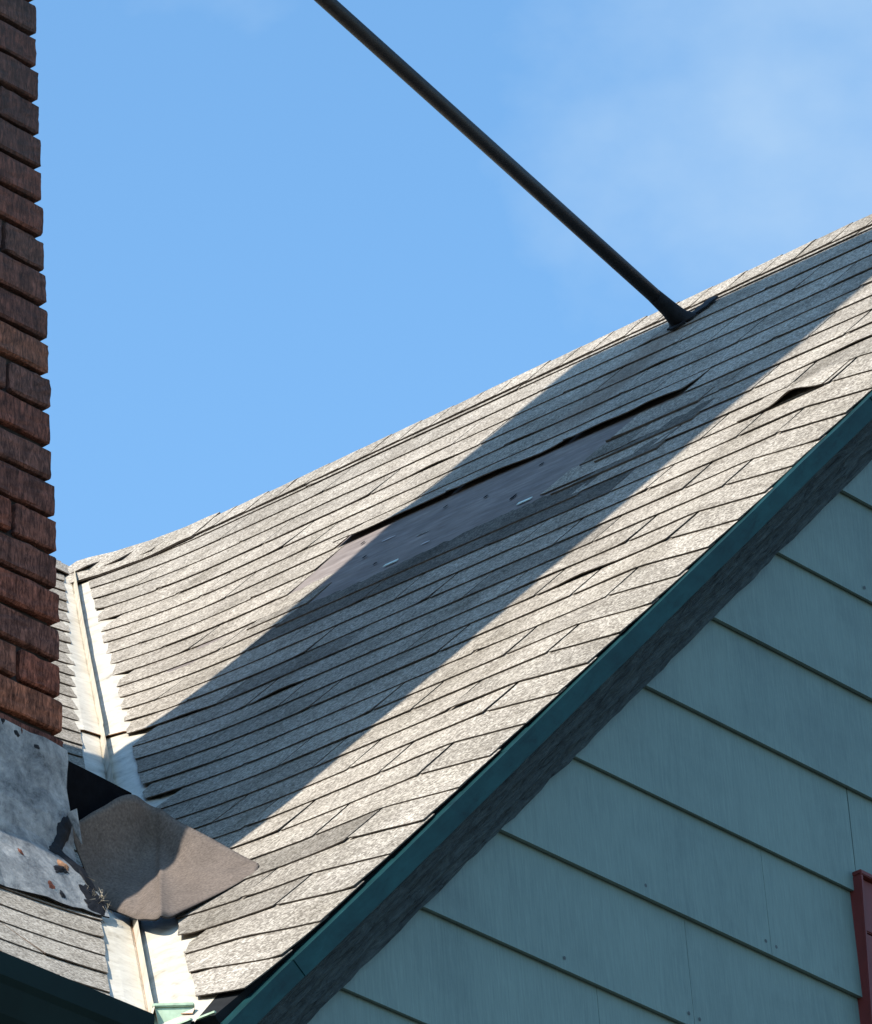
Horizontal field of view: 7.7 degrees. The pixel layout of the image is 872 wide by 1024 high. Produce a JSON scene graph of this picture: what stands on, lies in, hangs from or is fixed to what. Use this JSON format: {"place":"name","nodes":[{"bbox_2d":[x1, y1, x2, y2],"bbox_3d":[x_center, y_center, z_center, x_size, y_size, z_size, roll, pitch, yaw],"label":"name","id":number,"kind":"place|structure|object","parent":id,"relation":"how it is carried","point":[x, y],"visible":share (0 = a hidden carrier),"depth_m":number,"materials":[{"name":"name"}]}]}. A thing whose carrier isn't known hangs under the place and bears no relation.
{"place":"outdoors","nodes":[
{"label":"outdoors","id":0,"kind":"place"},
{"bbox_2d":[0,214,871,1023],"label":"house","id":1,"kind":"structure","parent":0,"point":[540,694],"depth_m":11.22,"materials":[{"name":"wood"}]},
{"bbox_2d":[0,0,109,917],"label":"brick chimney","id":2,"kind":"object","parent":1,"relation":"on","point":[39,819],"visible":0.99,"depth_m":10.72,"materials":[{"name":"brown brick"}]},
{"bbox_2d":[88,877,111,921],"bbox_3d":[-0.547,0.632,10.440,0.064,0.078,0.066,-24,-35,35],"label":"debris tuft","id":3,"kind":"object","parent":1,"relation":"on","point":[101,896],"visible":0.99,"depth_m":10.44,"materials":[{"name":"grey"}]},
{"bbox_2d":[67,761,258,920],"bbox_3d":[-0.439,0.556,10.546,0.231,0.376,0.281,21,-36,-36],"label":"roofing felt","id":4,"kind":"object","parent":1,"relation":"on","point":[140,859],"visible":0.97,"depth_m":10.63,"materials":[{"name":"grey fabric"}]},
{"bbox_2d":[314,0,717,330],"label":"brace pipe","id":5,"kind":"object","parent":1,"relation":"on","point":[673,313],"visible":1,"depth_m":13.17,"materials":[{"name":"black metal"}]},
{"bbox_2d":[850,869,871,1023],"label":"window","id":6,"kind":"structure","parent":1,"relation":"in","point":[861,897],"depth_m":11.17,"materials":[{"name":"red paint"}]},
{"bbox_2d":[29,0,871,565],"label":"sky","id":7,"kind":"structure","parent":0,"point":[270,259],"materials":[{"name":"blue"}]}
]}

